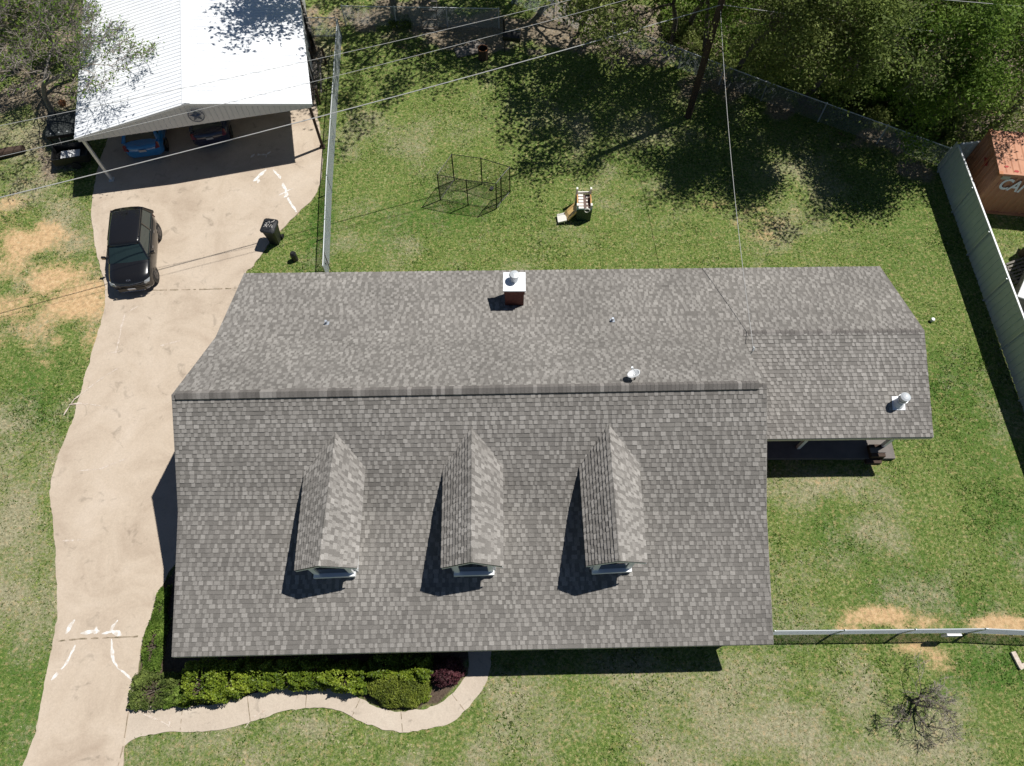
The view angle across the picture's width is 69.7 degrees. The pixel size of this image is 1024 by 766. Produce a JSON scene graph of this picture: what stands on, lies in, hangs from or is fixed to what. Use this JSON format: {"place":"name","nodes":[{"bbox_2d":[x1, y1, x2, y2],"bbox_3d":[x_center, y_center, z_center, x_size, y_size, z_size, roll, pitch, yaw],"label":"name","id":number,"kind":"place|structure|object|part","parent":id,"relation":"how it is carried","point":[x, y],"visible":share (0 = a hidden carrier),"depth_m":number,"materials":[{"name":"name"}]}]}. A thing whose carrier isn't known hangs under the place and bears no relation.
{"place":"outdoors","nodes":[
{"label":"outdoors","id":0,"kind":"place"},
{"bbox_2d":[22,73,322,765],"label":"driveway","id":1,"kind":"structure","parent":0,"point":[113,498],"depth_m":30.11,"materials":[{"name":"concrete"}]},
{"bbox_2d":[101,206,161,292],"bbox_3d":[-16.698,-5.874,32.288,2.266,1.725,3.858,-8,65,-4],"label":"parked car","id":2,"kind":"object","parent":1,"relation":"on","point":[134,235],"visible":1,"depth_m":31.73,"materials":[{"name":"black paint"}]},
{"bbox_3d":[-16.767,-6.480,32.084,1.660,0.575,2.742,-8,65,-4],"label":"window glass","id":3,"kind":"part","parent":2,"relation":"part of","materials":[{"name":"grey glass"}]},
{"bbox_2d":[121,129,168,157],"bbox_3d":[-17.847,-12.784,35.670,2.266,1.543,4.193,-9,65,-4],"label":"parked car","id":4,"kind":"object","parent":1,"relation":"on","point":[146,144],"visible":0.34,"depth_m":34.73,"materials":[{"name":"blue paint"}]},
{"bbox_3d":[-17.794,-12.725,35.126,1.600,0.435,2.830,-9,65,-4],"label":"window glass","id":5,"kind":"part","parent":4,"relation":"part of","materials":[{"name":"grey glass"}]},
{"bbox_2d":[74,0,324,181],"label":"carport","id":6,"kind":"object","parent":1,"relation":"on","point":[207,41],"visible":0.91,"depth_m":33.44,"materials":[{"name":"white metal"}]},
{"bbox_2d":[189,120,232,145],"bbox_3d":[-14.888,-13.466,35.994,2.266,1.543,4.193,-11,65,-5],"label":"parked car","id":7,"kind":"object","parent":1,"relation":"on","point":[209,133],"visible":0.33,"depth_m":35.06,"materials":[{"name":"black paint"}]},
{"bbox_3d":[-14.825,-13.409,35.451,1.600,0.435,2.830,-11,65,-5],"label":"window glass","id":8,"kind":"part","parent":7,"relation":"part of","materials":[{"name":"grey glass"}]},
{"bbox_2d":[0,0,568,125],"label":"overhead wire","id":9,"kind":"object","parent":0,"point":[277,67],"visible":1,"depth_m":26.77,"materials":[{"name":"grey"}]},
{"bbox_2d":[124,651,490,745],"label":"path","id":10,"kind":"structure","parent":0,"point":[454,706],"depth_m":25.09,"materials":[{"name":"concrete"}]},
{"bbox_2d":[0,0,623,156],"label":"overhead wire","id":11,"kind":"object","parent":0,"point":[306,83],"visible":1,"depth_m":27.26,"materials":[{"name":"grey"}]},
{"bbox_2d":[388,14,411,28],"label":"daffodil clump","id":12,"kind":"object","parent":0,"point":[394,23],"visible":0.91,"depth_m":39.26,"materials":[{"name":"green plant"}]},
{"bbox_2d":[0,0,1023,765],"bbox_3d":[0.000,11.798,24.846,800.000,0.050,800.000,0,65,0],"label":"lawn ground","id":13,"kind":"structure","parent":0,"point":[70,290],"depth_m":31.32,"materials":[{"name":"green plant"}]},
{"bbox_2d":[0,145,25,158],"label":"fallen log","id":14,"kind":"object","parent":13,"relation":"on","point":[11,150],"visible":0.95,"depth_m":35.43,"materials":[{"name":"brown wood"}]},
{"bbox_2d":[0,0,63,69],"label":"budding tree","id":15,"kind":"object","parent":13,"relation":"on","point":[20,26],"visible":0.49,"depth_m":34.03,"materials":[{"name":"green plant"}]},
{"bbox_2d":[0,5,67,88],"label":"budding tree","id":16,"kind":"object","parent":13,"relation":"on","point":[47,52],"visible":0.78,"depth_m":31.96,"materials":[{"name":"green plant"}]},
{"bbox_2d":[0,0,81,72],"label":"corner undergrowth","id":17,"kind":"object","parent":13,"relation":"on","point":[35,61],"visible":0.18,"depth_m":38.84,"materials":[{"name":"green plant"}]},
{"bbox_2d":[29,0,73,19],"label":"leafy tree","id":18,"kind":"object","parent":13,"relation":"on","point":[51,6],"visible":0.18,"depth_m":35.85,"materials":[{"name":"green plant"}]},
{"bbox_2d":[0,0,108,84],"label":"budding tree","id":19,"kind":"object","parent":13,"relation":"on","point":[62,16],"visible":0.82,"depth_m":32.12,"materials":[{"name":"green plant"}]},
{"bbox_2d":[45,109,75,150],"bbox_3d":[-21.600,-12.094,35.759,1.700,0.770,2.386,-10,65,-5],"label":"black trailer","id":20,"kind":"object","parent":13,"relation":"on","point":[59,126],"visible":0.67,"depth_m":35.52,"materials":[{"name":"grey metal"}]},
{"bbox_2d":[58,100,65,106],"bbox_3d":[-22.031,-13.720,35.978,0.358,0.270,0.358,0,65,0],"label":"clay pot","id":21,"kind":"object","parent":13,"relation":"on","point":[61,103],"visible":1,"depth_m":35.89,"materials":[{"name":"brown ceramic"}]},
{"bbox_2d":[51,141,91,168],"bbox_3d":[-21.038,-10.897,35.229,1.650,0.699,1.100,-10,65,-5],"label":"garden cart","id":22,"kind":"object","parent":13,"relation":"on","point":[75,154],"visible":0.97,"depth_m":35.12,"materials":[{"name":"black metal"}]},
{"bbox_2d":[0,0,164,113],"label":"budding tree","id":23,"kind":"object","parent":13,"relation":"on","point":[46,80],"visible":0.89,"depth_m":31.55,"materials":[{"name":"green plant"}]},
{"bbox_2d":[126,668,181,711],"bbox_3d":[-12.258,10.483,25.126,1.779,0.639,1.395,0,65,0],"label":"shrub","id":24,"kind":"object","parent":13,"relation":"on","point":[143,676],"visible":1,"depth_m":25.06,"materials":[{"name":"green plant"}]},
{"bbox_2d":[140,613,171,672],"bbox_3d":[-12.618,9.142,25.873,0.855,0.442,2.095,0,65,0],"label":"shrub","id":25,"kind":"object","parent":13,"relation":"on","point":[149,632],"visible":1,"depth_m":25.83,"materials":[{"name":"green plant"}]},
{"bbox_2d":[151,584,171,627],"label":"weed clump","id":26,"kind":"object","parent":13,"relation":"on","point":[163,594],"visible":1,"depth_m":26.45,"materials":[{"name":"green plant"}]},
{"bbox_2d":[160,685,193,708],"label":"weed clump","id":27,"kind":"object","parent":13,"relation":"on","point":[177,693],"visible":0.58,"depth_m":24.99,"materials":[{"name":"green plant"}]},
{"bbox_2d":[178,657,231,704],"bbox_3d":[-10.442,10.034,24.913,1.746,1.401,1.632,0,65,0],"label":"hedge shrub","id":28,"kind":"object","parent":13,"relation":"on","point":[190,669],"visible":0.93,"depth_m":24.68,"materials":[{"name":"green plant"}]},
{"bbox_2d":[205,656,257,701],"bbox_3d":[-9.592,10.032,24.991,1.646,1.261,1.466,0,65,0],"label":"hedge shrub","id":29,"kind":"object","parent":13,"relation":"on","point":[236,691],"visible":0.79,"depth_m":24.77,"materials":[{"name":"green plant"}]},
{"bbox_2d":[234,656,284,692],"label":"hedge shrub","id":30,"kind":"object","parent":13,"relation":"on","point":[264,665],"visible":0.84,"depth_m":24.83,"materials":[{"name":"green plant"}]},
{"bbox_2d":[260,218,283,244],"bbox_3d":[-10.758,-6.760,33.011,0.670,1.160,0.804,9,65,4],"label":"wheelie bin","id":31,"kind":"object","parent":13,"relation":"on","point":[269,230],"visible":1,"depth_m":32.60,"materials":[{"name":"plastic"}]},
{"bbox_2d":[268,657,310,691],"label":"hedge shrub","id":32,"kind":"object","parent":13,"relation":"on","point":[281,681],"visible":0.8,"depth_m":24.88,"materials":[{"name":"green plant"}]},
{"bbox_2d":[290,251,298,261],"bbox_3d":[-9.745,-5.665,32.823,0.278,0.560,0.278,0,65,0],"label":"utility canister","id":33,"kind":"object","parent":13,"relation":"on","point":[293,256],"visible":1,"depth_m":32.70,"materials":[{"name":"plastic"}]},
{"bbox_2d":[301,0,316,52],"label":"wood fence","id":34,"kind":"object","parent":13,"relation":"on","point":[307,21],"visible":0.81,"depth_m":37.90,"materials":[{"name":"wood"}]},
{"bbox_2d":[297,655,336,691],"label":"hedge shrub","id":35,"kind":"object","parent":13,"relation":"on","point":[307,682],"visible":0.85,"depth_m":24.91,"materials":[{"name":"green plant"}]},
{"bbox_2d":[308,47,326,103],"bbox_3d":[-9.997,-15.588,37.291,0.973,1.000,2.914,-2,65,-1],"label":"wood rack","id":36,"kind":"object","parent":13,"relation":"on","point":[315,68],"visible":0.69,"depth_m":37.34,"materials":[{"name":"wood"}]},
{"bbox_2d":[304,16,337,36],"bbox_3d":[-9.964,-18.718,38.645,1.621,1.280,0.071,0,65,0],"label":"chain link fence","id":37,"kind":"object","parent":13,"relation":"on","point":[323,25],"visible":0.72,"depth_m":38.56,"materials":[{"name":"grey metal"}]},
{"bbox_2d":[322,17,341,271],"bbox_3d":[-8.630,-11.705,35.314,0.142,1.280,15.462,-3,65,-2],"label":"chain link fence","id":38,"kind":"object","parent":13,"relation":"on","point":[335,103],"visible":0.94,"depth_m":35.08,"materials":[{"name":"grey metal"}]},
{"bbox_2d":[325,658,368,694],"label":"hedge shrub","id":39,"kind":"object","parent":13,"relation":"on","point":[357,684],"visible":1,"depth_m":24.88,"materials":[{"name":"green plant"}]},
{"bbox_2d":[353,680,367,695],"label":"ground shrub","id":40,"kind":"object","parent":13,"relation":"on","point":[364,691],"visible":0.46,"depth_m":25.11,"materials":[{"name":"green plant"}]},
{"bbox_2d":[365,653,402,684],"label":"hedge shrub","id":41,"kind":"object","parent":13,"relation":"on","point":[393,660],"visible":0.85,"depth_m":25.01,"materials":[{"name":"green plant"}]},
{"bbox_2d":[389,0,397,18],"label":"sparse tree","id":42,"kind":"object","parent":13,"relation":"on","point":[392,2],"visible":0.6,"depth_m":39.05,"materials":[{"name":"grey plant"}]},
{"bbox_2d":[366,662,432,708],"bbox_3d":[-3.886,10.278,25.078,2.315,0.902,1.545,0,65,0],"label":"round shrub","id":43,"kind":"object","parent":13,"relation":"on","point":[394,701],"visible":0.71,"depth_m":24.85,"materials":[{"name":"green plant"}]},
{"bbox_2d":[398,652,434,683],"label":"hedge shrub","id":44,"kind":"object","parent":13,"relation":"on","point":[424,671],"visible":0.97,"depth_m":24.94,"materials":[{"name":"green plant"}]},
{"bbox_2d":[341,5,499,27],"bbox_3d":[-4.821,-19.431,38.983,8.321,1.280,0.071,1,65,1],"label":"chain link fence","id":45,"kind":"object","parent":13,"relation":"on","point":[447,24],"visible":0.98,"depth_m":38.90,"materials":[{"name":"grey metal"}]},
{"bbox_2d":[412,688,430,702],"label":"ground shrub","id":46,"kind":"object","parent":13,"relation":"on","point":[426,699],"visible":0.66,"depth_m":25.04,"materials":[{"name":"green plant"}]},
{"bbox_2d":[0,0,844,136],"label":"leaf litter","id":47,"kind":"object","parent":13,"relation":"on","point":[474,49],"visible":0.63,"depth_m":38.81,"materials":[{"name":"brown plant"}]},
{"bbox_2d":[421,0,436,32],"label":"ladder","id":48,"kind":"object","parent":13,"relation":"on","point":[429,10],"visible":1,"depth_m":38.64,"materials":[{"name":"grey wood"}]},
{"bbox_2d":[426,655,465,687],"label":"purple shrub","id":49,"kind":"object","parent":13,"relation":"on","point":[451,675],"visible":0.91,"depth_m":25.12,"materials":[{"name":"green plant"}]},
{"bbox_2d":[454,39,485,57],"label":"firewood pile","id":50,"kind":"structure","parent":13,"relation":"on","point":[464,51],"depth_m":38.73,"materials":[{"name":"grey wood"}]},
{"bbox_2d":[436,154,509,208],"bbox_3d":[-1.707,-9.264,33.851,3.126,1.750,1.435,12,65,6],"label":"dog pen","id":51,"kind":"object","parent":13,"relation":"on","point":[482,182],"visible":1,"depth_m":33.75,"materials":[{"name":"black metal"}]},
{"bbox_2d":[478,45,487,61],"bbox_3d":[-1.510,-17.163,38.241,0.529,0.634,0.521,0,65,0],"label":"fire drum","id":52,"kind":"object","parent":13,"relation":"on","point":[482,53],"visible":1,"depth_m":38.16,"materials":[{"name":"brown metal"}]},
{"bbox_2d":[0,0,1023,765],"bbox_3d":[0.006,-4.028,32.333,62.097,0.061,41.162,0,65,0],"label":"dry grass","id":53,"kind":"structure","parent":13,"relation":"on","point":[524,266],"depth_m":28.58,"materials":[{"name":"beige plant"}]},
{"bbox_2d":[502,19,521,52],"bbox_3d":[-0.012,-17.992,38.045,0.941,1.704,0.610,7,65,4],"label":"barrel smoker","id":54,"kind":"object","parent":13,"relation":"on","point":[512,36],"visible":0.96,"depth_m":37.88,"materials":[{"name":"black metal"}]},
{"bbox_2d":[171,266,933,657],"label":"house","id":55,"kind":"structure","parent":13,"relation":"on","point":[413,462],"depth_m":23.97,"materials":[{"name":"grey"}]},
{"bbox_2d":[627,366,639,379],"bbox_3d":[3.953,-0.281,23.968,0.396,0.726,0.396,0,65,0],"label":"roof vent","id":56,"kind":"object","parent":55,"relation":"on","point":[633,373],"visible":1,"depth_m":23.96,"materials":[{"name":"silver metal"}]},
{"bbox_2d":[557,187,592,222],"bbox_3d":[2.858,-8.131,33.667,1.564,1.150,1.289,0,65,0],"label":"toddler slide","id":57,"kind":"object","parent":13,"relation":"on","point":[581,206],"visible":1,"depth_m":33.64,"materials":[{"name":"beige plastic"}]},
{"bbox_2d":[536,0,636,33],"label":"sparse tree","id":58,"kind":"object","parent":13,"relation":"on","point":[585,11],"visible":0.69,"depth_m":33.71,"materials":[{"name":"green plant"}]},
{"bbox_2d":[544,0,672,31],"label":"sparse tree","id":59,"kind":"object","parent":13,"relation":"on","point":[592,2],"visible":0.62,"depth_m":35.26,"materials":[{"name":"green plant"}]},
{"bbox_2d":[556,0,738,80],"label":"sparse tree","id":60,"kind":"object","parent":13,"relation":"on","point":[624,25],"visible":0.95,"depth_m":31.20,"materials":[{"name":"green plant"}]},
{"bbox_2d":[685,0,724,118],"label":"utility pole","id":61,"kind":"object","parent":13,"relation":"on","point":[699,78],"visible":0.95,"depth_m":33.60,"materials":[{"name":"brown wood"}]},
{"bbox_2d":[0,5,719,197],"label":"overhead wire","id":62,"kind":"object","parent":61,"relation":"attached to","point":[342,110],"visible":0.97,"depth_m":29.17,"materials":[{"name":"grey"}]},
{"bbox_2d":[720,10,752,343],"bbox_3d":[8.821,-8.557,28.987,0.021,2.250,14.998,0,65,0],"label":"overhead wire","id":63,"kind":"object","parent":61,"relation":"attached to","point":[733,185],"visible":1,"depth_m":29.13,"materials":[{"name":"grey"}]},
{"bbox_2d":[725,5,1023,40],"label":"overhead wire","id":64,"kind":"object","parent":61,"relation":"attached to","point":[839,20],"visible":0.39,"depth_m":30.85,"materials":[{"name":"grey"}]},
{"bbox_2d":[677,0,780,34],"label":"leafy tree","id":65,"kind":"object","parent":13,"relation":"on","point":[698,8],"visible":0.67,"depth_m":33.05,"materials":[{"name":"green plant"}]},
{"bbox_2d":[511,0,951,165],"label":"chain link fence","id":66,"kind":"object","parent":13,"relation":"on","point":[823,109],"visible":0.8,"depth_m":36.48,"materials":[{"name":"grey metal"}]},
{"bbox_2d":[695,0,860,51],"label":"leafy tree","id":67,"kind":"object","parent":13,"relation":"on","point":[707,15],"visible":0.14,"depth_m":35.41,"materials":[{"name":"green plant"}]},
{"bbox_2d":[752,0,836,41],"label":"leafy tree","id":68,"kind":"object","parent":13,"relation":"on","point":[762,8],"visible":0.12,"depth_m":33.60,"materials":[{"name":"green plant"}]},
{"bbox_2d":[694,0,907,93],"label":"leafy tree","id":69,"kind":"object","parent":13,"relation":"on","point":[776,53],"visible":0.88,"depth_m":30.43,"materials":[{"name":"green plant"}]},
{"bbox_2d":[738,0,940,80],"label":"bare tree","id":70,"kind":"object","parent":13,"relation":"on","point":[768,18],"visible":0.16,"depth_m":32.28,"materials":[{"name":"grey plant"}]},
{"bbox_2d":[657,0,1023,149],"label":"undergrowth","id":71,"kind":"object","parent":13,"relation":"on","point":[696,38],"visible":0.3,"depth_m":36.86,"materials":[{"name":"green plant"}]},
{"bbox_2d":[849,68,892,110],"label":"woodland bush","id":72,"kind":"object","parent":13,"relation":"on","point":[877,96],"visible":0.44,"depth_m":36.30,"materials":[{"name":"green plant"}]},
{"bbox_2d":[781,0,965,121],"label":"leafy tree","id":73,"kind":"object","parent":13,"relation":"on","point":[883,9],"visible":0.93,"depth_m":29.47,"materials":[{"name":"green plant"}]},
{"bbox_2d":[773,628,986,634],"bbox_3d":[12.584,8.683,25.633,7.308,1.280,0.071,0,65,0],"label":"chain link fence","id":74,"kind":"object","parent":13,"relation":"on","point":[868,631],"visible":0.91,"depth_m":25.52,"materials":[{"name":"grey metal"}]},
{"bbox_2d":[941,633,961,636],"bbox_3d":[15.202,8.729,25.434,0.510,0.430,0.080,0,65,0],"label":"fence sign","id":75,"kind":"object","parent":74,"relation":"attached to","point":[951,635],"visible":1,"depth_m":25.27,"materials":[{"name":"grey"}]},
{"bbox_2d":[813,0,997,106],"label":"bare tree","id":76,"kind":"object","parent":13,"relation":"on","point":[936,53],"visible":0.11,"depth_m":31.92,"materials":[{"name":"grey plant"}]},
{"bbox_2d":[887,78,932,121],"bbox_3d":[19.708,-13.954,36.102,2.219,1.764,1.873,0,65,0],"label":"woodland bush","id":77,"kind":"object","parent":13,"relation":"on","point":[893,113],"visible":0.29,"depth_m":36.05,"materials":[{"name":"green plant"}]},
{"bbox_2d":[856,0,983,114],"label":"leafy tree","id":78,"kind":"object","parent":13,"relation":"on","point":[894,96],"visible":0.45,"depth_m":32.69,"materials":[{"name":"green plant"}]},
{"bbox_2d":[880,652,965,751],"bbox_3d":[13.986,10.845,24.429,2.281,1.635,3.058,36,70,16],"label":"bare shrub","id":79,"kind":"object","parent":13,"relation":"on","point":[925,700],"visible":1,"depth_m":24.36,"materials":[{"name":"grey plant"}]},
{"bbox_2d":[910,102,964,141],"bbox_3d":[20.717,-12.914,35.626,2.190,1.732,2.133,0,65,0],"label":"woodland bush","id":80,"kind":"object","parent":13,"relation":"on","point":[955,120],"visible":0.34,"depth_m":35.39,"materials":[{"name":"green plant"}]},
{"bbox_2d":[884,0,1023,171],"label":"leafy tree","id":81,"kind":"object","parent":13,"relation":"on","point":[976,74],"visible":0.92,"depth_m":30.17,"materials":[{"name":"green plant"}]},
{"bbox_2d":[960,141,979,159],"bbox_3d":[22.676,-10.876,34.619,4.160,1.785,0.125,-7,65,-3],"label":"metal fence","id":82,"kind":"object","parent":13,"relation":"on","point":[967,148],"visible":0.2,"depth_m":33.99,"materials":[{"name":"grey metal"}]},
{"bbox_2d":[937,142,1023,410],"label":"metal fence","id":83,"kind":"object","parent":13,"relation":"on","point":[1001,300],"visible":1,"depth_m":31.89,"materials":[{"name":"grey metal"}]},
{"bbox_2d":[957,0,1023,125],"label":"leafy tree","id":84,"kind":"object","parent":13,"relation":"on","point":[1015,70],"visible":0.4,"depth_m":31.64,"materials":[{"name":"green plant"}]},
{"bbox_2d":[965,129,1023,216],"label":"shipping container","id":85,"kind":"object","parent":13,"relation":"on","point":[994,160],"visible":0.9,"depth_m":32.88,"materials":[{"name":"metal"}]},
{"bbox_2d":[969,628,1023,634],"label":"chain link fence","id":86,"kind":"object","parent":13,"relation":"on","point":[1004,631],"visible":1,"depth_m":25.62,"materials":[{"name":"grey metal"}]},
{"bbox_2d":[1002,23,1023,121],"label":"bare tree","id":87,"kind":"object","parent":13,"relation":"on","point":[1016,108],"visible":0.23,"depth_m":35.69,"materials":[{"name":"grey plant"}]},
{"bbox_2d":[1005,257,1023,283],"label":"slatted pallet","id":88,"kind":"object","parent":13,"relation":"on","point":[1018,267],"visible":0.87,"depth_m":32.71,"materials":[{"name":"brown wood"}]},
{"bbox_2d":[1010,651,1023,669],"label":"stone edging","id":89,"kind":"object","parent":13,"relation":"on","point":[1018,663],"visible":1,"depth_m":25.74,"materials":[{"name":"beige stone"}]},
{"bbox_2d":[1015,270,1023,312],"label":"shed","id":90,"kind":"structure","parent":13,"relation":"on","point":[1019,289],"depth_m":31.23,"materials":[{"name":"silver metal"}]},
{"bbox_2d":[950,0,1022,6],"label":"overhead wire","id":91,"kind":"object","parent":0,"point":[979,2],"visible":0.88,"depth_m":28.17,"materials":[{"name":"grey"}]},
{"bbox_2d":[1018,247,1023,257],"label":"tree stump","id":92,"kind":"object","parent":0,"point":[1021,253],"visible":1,"depth_m":33.02,"materials":[{"name":"brown wood"}]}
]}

